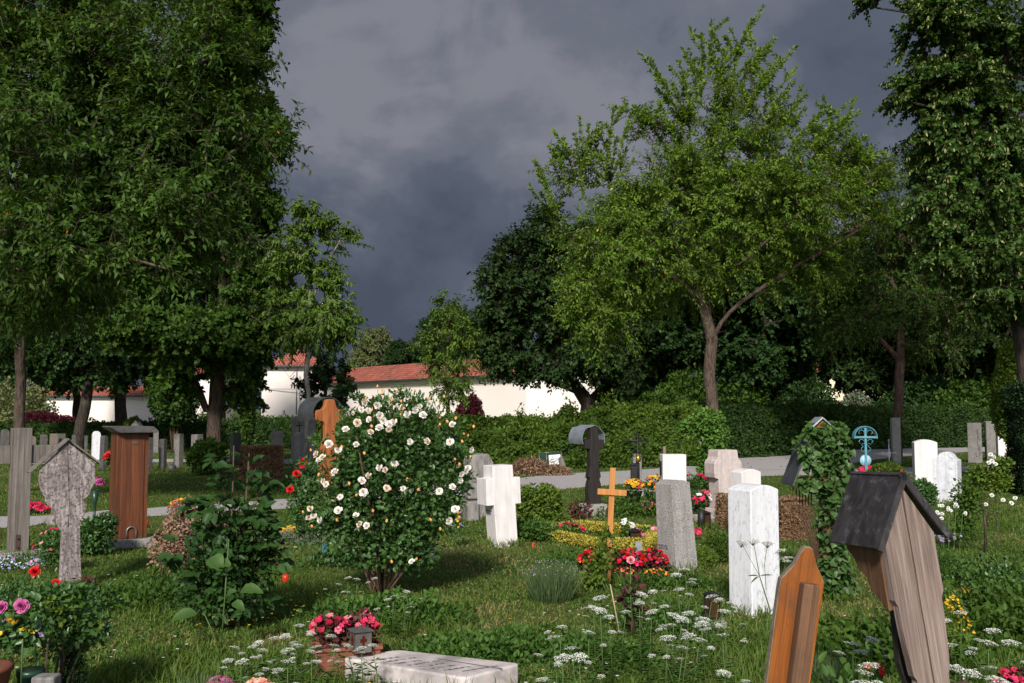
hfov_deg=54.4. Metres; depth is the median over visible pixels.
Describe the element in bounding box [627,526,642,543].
grave lantern
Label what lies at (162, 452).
gravestone
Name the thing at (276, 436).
capped gravestone
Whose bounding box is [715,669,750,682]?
wild umbel
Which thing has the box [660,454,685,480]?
block headstone
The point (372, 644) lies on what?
wild umbel
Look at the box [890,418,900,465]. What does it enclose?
wood pillar
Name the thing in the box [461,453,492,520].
rough gravestone
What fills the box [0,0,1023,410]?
sky
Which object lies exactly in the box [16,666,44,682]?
plant pot
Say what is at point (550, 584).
lavender clump
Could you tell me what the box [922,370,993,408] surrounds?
bush
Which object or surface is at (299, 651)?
wild umbel
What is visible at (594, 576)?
green plant
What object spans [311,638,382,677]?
terracotta trough
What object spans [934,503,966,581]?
white garden flowers
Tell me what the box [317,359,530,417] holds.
boundary building
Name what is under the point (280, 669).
wild umbel
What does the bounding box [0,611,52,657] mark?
pansies
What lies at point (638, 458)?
iron cross
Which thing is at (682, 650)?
wild umbel
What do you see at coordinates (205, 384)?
pavilion
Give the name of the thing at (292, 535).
silver cover
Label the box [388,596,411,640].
wild umbel
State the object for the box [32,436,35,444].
gravestone
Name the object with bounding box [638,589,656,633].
wild umbel
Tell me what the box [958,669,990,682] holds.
wild umbel
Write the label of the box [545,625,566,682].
wild umbel
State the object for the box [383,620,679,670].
ground cover
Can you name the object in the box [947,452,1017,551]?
standard rose
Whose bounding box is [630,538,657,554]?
ground cover
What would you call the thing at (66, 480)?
gabled board marker
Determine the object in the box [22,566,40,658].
rose
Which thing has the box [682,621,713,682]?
wild umbel
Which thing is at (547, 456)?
notice sign
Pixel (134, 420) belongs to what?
gabled marker
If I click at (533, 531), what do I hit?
herb foot
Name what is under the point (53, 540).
rose bush
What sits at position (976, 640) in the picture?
wild umbel
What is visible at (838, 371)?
woodland tree
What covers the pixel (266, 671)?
wild umbel
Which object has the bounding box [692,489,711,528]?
cut flowers
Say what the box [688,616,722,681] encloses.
wild umbel
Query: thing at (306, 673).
wild umbel
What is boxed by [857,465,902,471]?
begonia
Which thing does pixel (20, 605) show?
magenta rose
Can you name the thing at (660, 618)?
ground cover
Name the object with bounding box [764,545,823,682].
ochre board marker
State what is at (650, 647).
wild umbel
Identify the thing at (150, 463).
gravestone
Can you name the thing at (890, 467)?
box bush
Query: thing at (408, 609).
wild umbel
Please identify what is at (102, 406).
wall
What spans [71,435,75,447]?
gravestone
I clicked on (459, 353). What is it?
woodland tree
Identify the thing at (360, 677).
wild umbel
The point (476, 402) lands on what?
bush
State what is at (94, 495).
flower vase
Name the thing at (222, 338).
maple tree
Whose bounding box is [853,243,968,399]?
woodland tree
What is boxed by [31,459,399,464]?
path
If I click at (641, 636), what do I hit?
wild umbel
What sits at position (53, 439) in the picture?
gravestone
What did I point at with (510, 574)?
fallen leaves
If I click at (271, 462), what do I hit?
brown hedge block
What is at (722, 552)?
box bush
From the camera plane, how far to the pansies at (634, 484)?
17.40 m
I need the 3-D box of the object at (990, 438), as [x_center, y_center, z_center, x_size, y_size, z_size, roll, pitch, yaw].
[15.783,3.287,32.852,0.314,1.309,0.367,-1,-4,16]
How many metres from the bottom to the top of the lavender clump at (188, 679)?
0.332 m
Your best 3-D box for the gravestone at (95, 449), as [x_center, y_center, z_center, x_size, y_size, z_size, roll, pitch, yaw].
[-13.726,3.450,32.841,0.237,0.983,0.244,3,-5,-33]
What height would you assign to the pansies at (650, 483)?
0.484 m
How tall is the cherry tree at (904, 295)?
10.833 m
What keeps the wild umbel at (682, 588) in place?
on the ground at (424, 575)
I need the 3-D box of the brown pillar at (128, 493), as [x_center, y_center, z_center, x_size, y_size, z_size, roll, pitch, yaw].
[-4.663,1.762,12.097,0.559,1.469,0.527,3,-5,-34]
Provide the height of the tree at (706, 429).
1.797 m
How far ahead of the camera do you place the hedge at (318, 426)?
48.78 m
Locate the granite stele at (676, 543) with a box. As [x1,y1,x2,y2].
[655,479,697,572]
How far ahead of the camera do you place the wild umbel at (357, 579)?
7.76 m
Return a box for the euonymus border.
[540,520,656,550]
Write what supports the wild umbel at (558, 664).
on the ground at (424, 575)
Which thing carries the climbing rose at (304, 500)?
on the ground at (424, 575)
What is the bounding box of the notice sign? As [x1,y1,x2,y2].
[539,451,561,463]
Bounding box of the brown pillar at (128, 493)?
[102,426,157,548]
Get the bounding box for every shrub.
[156,446,295,627]
[942,581,957,671]
[985,339,1017,474]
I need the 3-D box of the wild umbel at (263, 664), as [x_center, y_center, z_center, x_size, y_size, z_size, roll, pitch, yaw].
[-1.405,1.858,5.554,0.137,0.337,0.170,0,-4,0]
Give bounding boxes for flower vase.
[90,490,98,518]
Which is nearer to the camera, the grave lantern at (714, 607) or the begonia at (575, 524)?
the grave lantern at (714, 607)
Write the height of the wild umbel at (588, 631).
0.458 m
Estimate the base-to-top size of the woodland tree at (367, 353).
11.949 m
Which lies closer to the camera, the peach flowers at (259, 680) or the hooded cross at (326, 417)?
the peach flowers at (259, 680)
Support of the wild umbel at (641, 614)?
on the ground at (424, 575)
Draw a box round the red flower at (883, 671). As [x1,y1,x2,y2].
[864,660,889,681]
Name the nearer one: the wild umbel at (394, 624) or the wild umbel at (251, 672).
the wild umbel at (251, 672)
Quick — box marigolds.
[611,566,668,577]
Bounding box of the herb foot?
[516,517,580,542]
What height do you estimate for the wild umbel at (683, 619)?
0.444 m
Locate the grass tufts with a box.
[0,459,961,682]
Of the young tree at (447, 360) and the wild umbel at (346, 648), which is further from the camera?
the young tree at (447, 360)
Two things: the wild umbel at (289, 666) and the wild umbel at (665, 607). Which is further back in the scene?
the wild umbel at (665, 607)
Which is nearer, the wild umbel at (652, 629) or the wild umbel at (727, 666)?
the wild umbel at (727, 666)
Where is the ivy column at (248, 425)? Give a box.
[239,404,256,445]
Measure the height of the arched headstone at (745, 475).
0.953 m
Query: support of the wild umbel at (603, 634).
on the ground at (424, 575)
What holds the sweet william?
on the ground at (424, 575)
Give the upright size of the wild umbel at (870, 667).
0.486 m
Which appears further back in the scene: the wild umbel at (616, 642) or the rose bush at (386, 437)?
the rose bush at (386, 437)
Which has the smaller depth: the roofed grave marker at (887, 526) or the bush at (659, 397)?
the roofed grave marker at (887, 526)
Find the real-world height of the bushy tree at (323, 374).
3.728 m
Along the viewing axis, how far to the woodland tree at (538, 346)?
87.54 m
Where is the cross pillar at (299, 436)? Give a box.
[294,422,304,471]
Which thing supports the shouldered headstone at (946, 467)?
on the ground at (424, 575)
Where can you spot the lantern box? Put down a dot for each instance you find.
(633, 470)
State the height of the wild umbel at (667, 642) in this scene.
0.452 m
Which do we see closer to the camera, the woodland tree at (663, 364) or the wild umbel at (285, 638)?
the wild umbel at (285, 638)
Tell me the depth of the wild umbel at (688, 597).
7.39 m
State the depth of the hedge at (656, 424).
27.95 m
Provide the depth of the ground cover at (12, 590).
8.22 m
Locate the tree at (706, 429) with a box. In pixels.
[675,406,730,489]
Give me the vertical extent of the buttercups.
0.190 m
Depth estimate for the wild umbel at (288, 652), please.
5.27 m
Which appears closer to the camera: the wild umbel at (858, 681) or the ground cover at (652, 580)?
the wild umbel at (858, 681)
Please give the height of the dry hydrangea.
0.833 m
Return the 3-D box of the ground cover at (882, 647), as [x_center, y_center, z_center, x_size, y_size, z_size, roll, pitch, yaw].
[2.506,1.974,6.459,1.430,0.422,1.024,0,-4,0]
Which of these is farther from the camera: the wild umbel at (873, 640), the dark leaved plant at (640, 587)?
the dark leaved plant at (640, 587)
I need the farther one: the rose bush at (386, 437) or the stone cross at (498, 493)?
the stone cross at (498, 493)
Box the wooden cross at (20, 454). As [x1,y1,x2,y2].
[0,428,57,559]
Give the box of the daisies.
[1,489,1004,682]
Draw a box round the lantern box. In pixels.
[630,463,637,479]
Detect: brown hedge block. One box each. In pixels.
[235,444,284,480]
[714,492,727,529]
[778,494,811,540]
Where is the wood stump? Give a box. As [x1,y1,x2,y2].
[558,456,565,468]
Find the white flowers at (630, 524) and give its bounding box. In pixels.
[616,518,635,536]
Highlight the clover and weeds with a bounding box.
[0,471,1023,682]
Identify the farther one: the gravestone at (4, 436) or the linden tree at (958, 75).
the gravestone at (4, 436)
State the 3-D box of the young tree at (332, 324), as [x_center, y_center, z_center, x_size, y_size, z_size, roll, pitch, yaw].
[-5.478,-0.194,26.610,3.585,7.506,2.440,0,-4,0]
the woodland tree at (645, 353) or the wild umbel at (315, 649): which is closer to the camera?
the wild umbel at (315, 649)
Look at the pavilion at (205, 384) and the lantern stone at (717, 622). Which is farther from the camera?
the pavilion at (205, 384)
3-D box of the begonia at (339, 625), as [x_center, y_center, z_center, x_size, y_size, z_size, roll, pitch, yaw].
[-1.060,1.830,6.322,0.477,0.265,0.231,0,-4,0]
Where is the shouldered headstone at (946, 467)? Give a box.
[933,451,961,502]
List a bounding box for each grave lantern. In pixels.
[347,624,374,653]
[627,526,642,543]
[702,589,722,619]
[704,509,710,526]
[950,677,968,682]
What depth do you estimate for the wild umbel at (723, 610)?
5.77 m
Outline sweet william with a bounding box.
[208,673,237,682]
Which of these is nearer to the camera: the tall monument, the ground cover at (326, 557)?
the ground cover at (326, 557)
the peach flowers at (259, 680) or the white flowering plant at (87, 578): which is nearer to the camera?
the peach flowers at (259, 680)
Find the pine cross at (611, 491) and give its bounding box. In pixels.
[597,468,626,579]
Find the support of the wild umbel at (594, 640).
on the ground at (424, 575)
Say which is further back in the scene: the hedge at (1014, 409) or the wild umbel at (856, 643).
the hedge at (1014, 409)
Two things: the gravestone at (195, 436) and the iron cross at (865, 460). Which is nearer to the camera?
the iron cross at (865, 460)
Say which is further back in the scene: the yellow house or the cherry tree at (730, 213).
the yellow house
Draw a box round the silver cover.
[254,528,343,545]
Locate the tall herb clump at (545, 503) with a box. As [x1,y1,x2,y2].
[515,482,571,530]
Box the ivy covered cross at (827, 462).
[781,416,862,599]
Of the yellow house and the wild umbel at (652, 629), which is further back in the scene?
the yellow house
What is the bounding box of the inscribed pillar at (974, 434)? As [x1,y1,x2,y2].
[967,423,982,462]
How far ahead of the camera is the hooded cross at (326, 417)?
13.12 m
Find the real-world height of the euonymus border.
0.175 m
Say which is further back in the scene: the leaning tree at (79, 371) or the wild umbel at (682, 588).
the leaning tree at (79, 371)
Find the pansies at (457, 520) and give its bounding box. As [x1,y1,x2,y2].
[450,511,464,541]
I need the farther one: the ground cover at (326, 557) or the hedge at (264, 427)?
the hedge at (264, 427)
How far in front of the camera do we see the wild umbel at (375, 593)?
8.16 m
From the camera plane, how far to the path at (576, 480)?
22.74 m
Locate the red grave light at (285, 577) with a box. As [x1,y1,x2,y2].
[282,574,288,583]
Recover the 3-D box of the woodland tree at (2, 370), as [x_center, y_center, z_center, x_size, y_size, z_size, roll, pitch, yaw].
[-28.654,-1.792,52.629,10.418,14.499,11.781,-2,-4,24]
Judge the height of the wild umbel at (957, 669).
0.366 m
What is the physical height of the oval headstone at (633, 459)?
0.797 m
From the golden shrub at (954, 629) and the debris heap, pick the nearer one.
the golden shrub at (954, 629)
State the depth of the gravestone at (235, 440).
29.77 m
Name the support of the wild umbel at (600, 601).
on the ground at (424, 575)
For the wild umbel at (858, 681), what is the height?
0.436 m
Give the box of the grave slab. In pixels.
[345,650,517,682]
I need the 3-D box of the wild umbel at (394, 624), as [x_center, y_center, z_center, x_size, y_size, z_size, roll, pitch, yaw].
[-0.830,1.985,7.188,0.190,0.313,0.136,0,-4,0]
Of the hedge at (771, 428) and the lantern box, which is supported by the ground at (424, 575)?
the hedge at (771, 428)
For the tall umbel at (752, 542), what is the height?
0.898 m
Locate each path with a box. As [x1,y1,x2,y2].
[0,466,992,527]
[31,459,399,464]
[739,447,984,469]
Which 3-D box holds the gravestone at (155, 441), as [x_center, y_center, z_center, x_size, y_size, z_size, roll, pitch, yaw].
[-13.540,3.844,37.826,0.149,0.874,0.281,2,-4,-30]
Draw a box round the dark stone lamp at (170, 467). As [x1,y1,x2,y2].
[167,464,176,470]
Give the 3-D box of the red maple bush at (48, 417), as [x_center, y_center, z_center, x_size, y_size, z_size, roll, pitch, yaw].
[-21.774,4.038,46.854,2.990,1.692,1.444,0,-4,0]
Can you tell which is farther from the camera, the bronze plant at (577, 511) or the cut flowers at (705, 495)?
the bronze plant at (577, 511)
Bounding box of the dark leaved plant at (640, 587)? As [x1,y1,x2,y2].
[615,572,651,636]
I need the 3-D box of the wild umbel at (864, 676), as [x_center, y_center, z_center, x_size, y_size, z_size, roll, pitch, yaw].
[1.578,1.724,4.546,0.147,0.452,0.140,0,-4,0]
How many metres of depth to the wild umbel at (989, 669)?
4.98 m
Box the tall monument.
[290,416,317,462]
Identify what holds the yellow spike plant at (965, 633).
on the ground at (424, 575)
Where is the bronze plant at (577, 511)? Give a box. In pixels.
[565,500,593,518]
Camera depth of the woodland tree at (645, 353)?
60.30 m
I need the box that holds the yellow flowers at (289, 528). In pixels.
[282,525,295,534]
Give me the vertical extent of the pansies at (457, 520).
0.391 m
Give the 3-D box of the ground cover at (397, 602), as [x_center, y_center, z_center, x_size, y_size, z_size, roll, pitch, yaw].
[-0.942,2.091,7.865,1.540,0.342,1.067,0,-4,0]
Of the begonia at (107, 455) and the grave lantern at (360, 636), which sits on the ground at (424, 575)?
the begonia at (107, 455)
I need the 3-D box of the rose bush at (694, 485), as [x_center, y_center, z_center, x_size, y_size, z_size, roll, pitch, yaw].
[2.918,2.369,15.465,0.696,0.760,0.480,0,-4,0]
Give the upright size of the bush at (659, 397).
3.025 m
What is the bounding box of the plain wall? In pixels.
[531,366,634,417]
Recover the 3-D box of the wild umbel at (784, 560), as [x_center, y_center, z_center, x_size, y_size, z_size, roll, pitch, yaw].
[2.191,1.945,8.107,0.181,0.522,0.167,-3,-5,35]
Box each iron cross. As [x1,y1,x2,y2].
[624,426,654,495]
[852,426,877,470]
[882,439,895,462]
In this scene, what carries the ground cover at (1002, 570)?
on the ground at (424, 575)
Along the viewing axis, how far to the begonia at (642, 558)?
10.02 m
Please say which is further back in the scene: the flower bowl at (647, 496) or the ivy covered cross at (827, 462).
the flower bowl at (647, 496)
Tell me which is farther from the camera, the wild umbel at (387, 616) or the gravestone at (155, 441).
the gravestone at (155, 441)
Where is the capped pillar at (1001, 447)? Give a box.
[996,433,1006,457]
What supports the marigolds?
on the ground at (424, 575)
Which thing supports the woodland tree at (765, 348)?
on the ground at (424, 575)
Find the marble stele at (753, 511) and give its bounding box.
[728,483,779,616]
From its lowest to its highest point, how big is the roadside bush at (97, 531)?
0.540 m
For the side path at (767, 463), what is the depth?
33.30 m
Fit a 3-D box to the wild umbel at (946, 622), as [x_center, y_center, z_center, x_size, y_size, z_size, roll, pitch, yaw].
[2.567,1.787,5.717,0.134,0.491,0.200,-4,-5,43]
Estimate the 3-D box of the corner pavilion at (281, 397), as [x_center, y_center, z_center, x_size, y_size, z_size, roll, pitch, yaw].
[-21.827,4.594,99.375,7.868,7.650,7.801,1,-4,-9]
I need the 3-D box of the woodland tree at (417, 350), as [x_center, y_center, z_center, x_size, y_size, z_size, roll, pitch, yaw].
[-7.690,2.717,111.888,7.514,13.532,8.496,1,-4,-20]
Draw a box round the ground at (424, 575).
[0,411,1023,682]
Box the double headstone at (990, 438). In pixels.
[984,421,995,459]
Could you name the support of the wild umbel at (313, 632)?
on the ground at (424, 575)
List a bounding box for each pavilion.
[147,367,232,421]
[259,350,332,416]
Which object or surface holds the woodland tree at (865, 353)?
on the ground at (424, 575)
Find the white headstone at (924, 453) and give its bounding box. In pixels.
[912,439,937,484]
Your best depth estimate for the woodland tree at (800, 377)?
88.52 m
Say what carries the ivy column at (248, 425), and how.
on the ground at (424, 575)
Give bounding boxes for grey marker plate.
[635,541,641,559]
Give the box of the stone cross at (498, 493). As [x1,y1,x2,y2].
[477,464,520,547]
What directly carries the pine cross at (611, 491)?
on the ground at (424, 575)
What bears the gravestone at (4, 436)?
on the ground at (424, 575)
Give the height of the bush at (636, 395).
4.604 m
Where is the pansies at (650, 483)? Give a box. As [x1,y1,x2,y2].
[641,473,659,495]
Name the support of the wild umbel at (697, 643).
on the ground at (424, 575)
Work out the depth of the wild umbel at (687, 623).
7.04 m
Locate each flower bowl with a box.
[626,490,641,502]
[645,491,655,500]
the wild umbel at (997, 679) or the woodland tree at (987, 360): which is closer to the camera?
the wild umbel at (997, 679)
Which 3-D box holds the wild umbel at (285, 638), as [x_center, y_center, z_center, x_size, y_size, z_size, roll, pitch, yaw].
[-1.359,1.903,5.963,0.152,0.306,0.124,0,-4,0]
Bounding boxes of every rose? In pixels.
[0,598,29,682]
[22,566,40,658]
[46,579,63,629]
[285,458,334,542]
[610,556,643,638]
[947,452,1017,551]
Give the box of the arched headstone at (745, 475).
[731,468,760,486]
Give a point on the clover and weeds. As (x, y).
(290, 611)
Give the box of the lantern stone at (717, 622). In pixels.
[694,618,726,634]
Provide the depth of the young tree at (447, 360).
37.83 m
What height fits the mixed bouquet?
0.340 m
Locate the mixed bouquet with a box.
[167,497,185,513]
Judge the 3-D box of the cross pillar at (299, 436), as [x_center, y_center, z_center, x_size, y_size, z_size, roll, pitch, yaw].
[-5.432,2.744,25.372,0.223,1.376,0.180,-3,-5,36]
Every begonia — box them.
[30,501,50,513]
[102,450,110,464]
[309,607,381,647]
[551,520,586,533]
[577,547,603,570]
[611,545,671,575]
[637,524,656,538]
[694,526,701,535]
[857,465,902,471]
[990,663,1023,682]
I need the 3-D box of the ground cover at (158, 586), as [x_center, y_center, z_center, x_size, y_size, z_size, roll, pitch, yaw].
[-3.129,2.122,8.562,2.269,0.347,1.339,3,-5,-38]
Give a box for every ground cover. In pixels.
[0,573,136,623]
[11,559,267,614]
[209,477,302,490]
[282,538,440,569]
[296,585,489,630]
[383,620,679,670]
[539,547,624,567]
[587,594,744,642]
[597,488,696,518]
[607,568,722,590]
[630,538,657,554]
[810,651,878,682]
[814,607,994,681]
[865,558,1023,660]
[938,550,1023,593]
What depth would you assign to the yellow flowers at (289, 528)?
12.67 m
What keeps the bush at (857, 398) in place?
on the ground at (424, 575)
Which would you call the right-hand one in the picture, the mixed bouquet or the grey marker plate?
the grey marker plate
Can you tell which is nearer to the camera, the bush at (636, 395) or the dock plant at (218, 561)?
the dock plant at (218, 561)
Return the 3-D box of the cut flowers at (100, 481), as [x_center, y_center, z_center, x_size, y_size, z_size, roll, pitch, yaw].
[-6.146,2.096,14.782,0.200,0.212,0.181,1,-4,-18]
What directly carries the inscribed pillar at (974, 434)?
on the ground at (424, 575)
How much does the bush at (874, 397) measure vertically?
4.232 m
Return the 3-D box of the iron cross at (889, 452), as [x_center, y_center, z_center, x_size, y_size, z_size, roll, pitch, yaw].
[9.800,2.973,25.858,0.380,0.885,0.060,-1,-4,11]
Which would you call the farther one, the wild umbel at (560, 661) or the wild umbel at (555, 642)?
the wild umbel at (555, 642)
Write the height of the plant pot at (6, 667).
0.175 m
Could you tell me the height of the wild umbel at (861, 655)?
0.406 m
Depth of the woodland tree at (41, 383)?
61.81 m
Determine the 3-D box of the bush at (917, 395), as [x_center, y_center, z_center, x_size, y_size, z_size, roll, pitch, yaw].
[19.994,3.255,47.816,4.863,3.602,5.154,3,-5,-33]
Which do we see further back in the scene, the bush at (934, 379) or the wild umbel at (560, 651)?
the bush at (934, 379)
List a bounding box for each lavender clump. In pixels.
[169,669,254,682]
[512,557,587,603]
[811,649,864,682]
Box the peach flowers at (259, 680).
[246,677,271,682]
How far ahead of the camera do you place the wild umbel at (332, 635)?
5.77 m
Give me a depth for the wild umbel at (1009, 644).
5.54 m
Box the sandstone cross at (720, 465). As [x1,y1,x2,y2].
[693,449,741,523]
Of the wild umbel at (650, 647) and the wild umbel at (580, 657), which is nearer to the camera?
the wild umbel at (580, 657)
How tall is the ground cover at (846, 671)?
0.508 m
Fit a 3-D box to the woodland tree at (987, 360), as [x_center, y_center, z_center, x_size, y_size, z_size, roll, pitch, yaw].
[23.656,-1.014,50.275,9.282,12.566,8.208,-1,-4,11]
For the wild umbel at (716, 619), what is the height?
0.427 m
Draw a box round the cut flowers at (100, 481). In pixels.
[93,476,104,489]
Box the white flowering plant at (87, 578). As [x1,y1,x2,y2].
[78,576,104,598]
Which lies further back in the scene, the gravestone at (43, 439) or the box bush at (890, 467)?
the gravestone at (43, 439)
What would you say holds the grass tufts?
on the ground at (424, 575)
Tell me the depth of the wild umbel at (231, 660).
5.37 m
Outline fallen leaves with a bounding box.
[0,457,1013,678]
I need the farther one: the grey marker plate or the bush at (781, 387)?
the bush at (781, 387)
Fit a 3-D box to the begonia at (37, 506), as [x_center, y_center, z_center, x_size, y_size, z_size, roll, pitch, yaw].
[-7.618,2.647,15.764,0.658,0.257,0.289,0,-4,0]
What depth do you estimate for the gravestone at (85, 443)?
30.82 m
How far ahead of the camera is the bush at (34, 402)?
49.24 m
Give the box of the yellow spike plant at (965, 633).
[944,591,975,646]
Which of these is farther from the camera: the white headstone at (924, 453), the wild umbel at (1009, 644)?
the white headstone at (924, 453)
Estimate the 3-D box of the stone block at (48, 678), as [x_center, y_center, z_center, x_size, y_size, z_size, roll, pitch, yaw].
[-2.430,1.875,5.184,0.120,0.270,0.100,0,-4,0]
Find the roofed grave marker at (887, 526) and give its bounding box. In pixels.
[829,471,951,682]
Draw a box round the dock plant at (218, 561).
[171,539,262,647]
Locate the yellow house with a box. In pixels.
[816,363,880,400]
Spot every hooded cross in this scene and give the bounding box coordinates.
[297,397,342,533]
[568,425,607,516]
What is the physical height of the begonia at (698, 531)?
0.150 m
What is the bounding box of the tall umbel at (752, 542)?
[737,537,774,633]
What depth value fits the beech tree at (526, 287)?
45.07 m
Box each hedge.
[0,414,291,449]
[197,407,360,442]
[354,410,552,447]
[403,388,701,470]
[687,394,1011,457]
[999,380,1023,495]
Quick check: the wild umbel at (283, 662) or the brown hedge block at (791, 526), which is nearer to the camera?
the wild umbel at (283, 662)
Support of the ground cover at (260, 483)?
on the ground at (424, 575)
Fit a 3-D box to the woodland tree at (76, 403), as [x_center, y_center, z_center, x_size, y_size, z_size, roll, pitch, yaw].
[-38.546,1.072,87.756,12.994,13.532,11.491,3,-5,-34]
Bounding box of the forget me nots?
[0,552,49,572]
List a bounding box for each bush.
[0,376,59,423]
[3,578,117,682]
[25,410,76,423]
[32,527,60,570]
[80,510,119,555]
[184,435,228,475]
[285,383,478,597]
[455,392,484,415]
[596,363,649,416]
[631,385,694,405]
[649,361,704,400]
[686,469,708,513]
[696,371,774,404]
[696,545,718,568]
[701,530,728,562]
[737,368,810,401]
[770,374,838,406]
[837,389,875,406]
[863,373,938,405]
[865,459,907,472]
[870,372,968,406]
[908,373,965,393]
[910,477,939,505]
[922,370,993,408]
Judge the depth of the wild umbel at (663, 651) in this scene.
5.54 m
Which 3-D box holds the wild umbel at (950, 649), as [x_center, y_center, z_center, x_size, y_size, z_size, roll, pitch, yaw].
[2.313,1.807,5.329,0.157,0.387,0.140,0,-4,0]
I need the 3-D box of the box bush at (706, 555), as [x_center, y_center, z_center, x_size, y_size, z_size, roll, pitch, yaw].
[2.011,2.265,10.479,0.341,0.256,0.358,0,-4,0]
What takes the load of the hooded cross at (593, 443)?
on the ground at (424, 575)
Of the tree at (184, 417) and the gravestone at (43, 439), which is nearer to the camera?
the gravestone at (43, 439)
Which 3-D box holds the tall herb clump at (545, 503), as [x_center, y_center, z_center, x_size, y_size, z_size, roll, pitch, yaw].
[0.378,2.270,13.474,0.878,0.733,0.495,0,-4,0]
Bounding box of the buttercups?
[196,593,728,682]
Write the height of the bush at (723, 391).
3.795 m
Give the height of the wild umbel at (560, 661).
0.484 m
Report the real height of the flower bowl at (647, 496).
0.210 m
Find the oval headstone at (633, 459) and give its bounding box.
[632,453,641,481]
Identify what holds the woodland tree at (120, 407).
on the ground at (424, 575)
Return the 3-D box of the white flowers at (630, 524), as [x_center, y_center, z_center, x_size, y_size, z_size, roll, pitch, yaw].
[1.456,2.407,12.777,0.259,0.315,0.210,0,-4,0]
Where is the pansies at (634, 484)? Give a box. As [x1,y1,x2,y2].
[623,478,643,493]
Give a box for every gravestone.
[0,429,9,445]
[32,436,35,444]
[40,434,47,444]
[49,434,57,444]
[58,434,65,450]
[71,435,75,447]
[84,436,87,456]
[91,431,100,458]
[99,436,107,470]
[148,437,152,470]
[153,431,158,452]
[159,439,166,468]
[173,434,183,469]
[191,434,202,445]
[230,433,240,464]
[270,430,283,444]
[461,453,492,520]
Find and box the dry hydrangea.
[143,494,254,574]
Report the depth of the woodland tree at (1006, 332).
44.10 m
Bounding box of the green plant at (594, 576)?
[579,523,615,590]
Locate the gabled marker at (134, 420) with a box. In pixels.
[124,415,142,425]
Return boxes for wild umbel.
[221,658,262,682]
[223,658,247,678]
[226,646,256,682]
[239,640,263,677]
[248,645,268,680]
[254,649,283,682]
[258,636,281,680]
[267,647,308,682]
[272,659,292,682]
[273,633,295,682]
[274,668,284,681]
[280,644,319,682]
[285,624,311,681]
[289,649,332,682]
[290,631,322,681]
[309,645,334,682]
[317,644,340,682]
[318,634,349,682]
[323,583,339,610]
[333,644,360,682]
[341,576,362,606]
[342,578,361,609]
[352,646,379,682]
[355,643,385,682]
[366,577,377,596]
[374,598,397,634]
[385,595,409,637]
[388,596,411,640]
[401,590,422,629]
[534,635,566,682]
[536,653,572,682]
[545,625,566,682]
[554,646,591,682]
[571,653,604,682]
[578,630,606,682]
[582,595,610,668]
[582,605,603,677]
[593,607,615,682]
[602,615,622,682]
[613,610,629,669]
[631,601,651,672]
[634,591,655,647]
[636,609,665,682]
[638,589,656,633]
[649,635,676,682]
[652,604,678,674]
[656,623,686,682]
[660,612,689,681]
[662,573,685,634]
[662,646,689,682]
[664,615,701,682]
[666,633,707,682]
[671,587,693,658]
[677,611,704,682]
[677,638,706,682]
[678,581,698,644]
[680,568,695,621]
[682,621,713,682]
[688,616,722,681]
[696,594,730,671]
[701,597,737,662]
[704,609,745,682]
[707,633,746,682]
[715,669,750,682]
[777,549,791,573]
[834,641,858,681]
[851,680,871,682]
[854,649,869,680]
[855,669,873,681]
[859,662,882,682]
[861,636,888,681]
[945,610,969,680]
[948,643,957,667]
[950,664,975,682]
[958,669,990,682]
[965,640,999,681]
[968,628,1000,682]
[981,666,1010,682]
[984,675,1008,682]
[995,639,1023,675]
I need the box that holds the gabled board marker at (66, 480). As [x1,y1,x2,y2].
[26,438,100,583]
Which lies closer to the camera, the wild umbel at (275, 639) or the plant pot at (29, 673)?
the plant pot at (29, 673)
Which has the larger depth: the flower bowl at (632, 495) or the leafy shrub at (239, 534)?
the flower bowl at (632, 495)
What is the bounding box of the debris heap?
[513,454,574,475]
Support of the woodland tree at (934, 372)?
on the ground at (424, 575)
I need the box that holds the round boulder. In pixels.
[44,514,55,525]
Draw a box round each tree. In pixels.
[0,0,312,427]
[0,189,76,386]
[0,279,201,452]
[27,210,115,398]
[27,285,237,421]
[30,355,114,417]
[89,0,301,442]
[146,369,200,452]
[186,221,296,418]
[249,194,374,469]
[290,353,357,438]
[346,325,392,367]
[379,337,421,365]
[407,288,489,415]
[409,307,457,362]
[441,302,492,359]
[461,200,651,410]
[527,4,909,438]
[534,313,568,348]
[603,289,696,380]
[620,237,777,392]
[643,219,849,396]
[675,406,730,489]
[766,235,880,396]
[776,361,824,389]
[792,136,1009,459]
[817,224,881,404]
[848,0,1023,396]
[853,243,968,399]
[891,254,1000,393]
[909,365,962,383]
[920,166,1023,374]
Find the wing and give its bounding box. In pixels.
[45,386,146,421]
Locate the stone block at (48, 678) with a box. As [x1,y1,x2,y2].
[31,673,60,682]
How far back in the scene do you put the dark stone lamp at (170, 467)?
26.34 m
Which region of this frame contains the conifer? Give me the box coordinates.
[59,644,89,682]
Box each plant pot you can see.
[0,659,13,682]
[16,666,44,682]

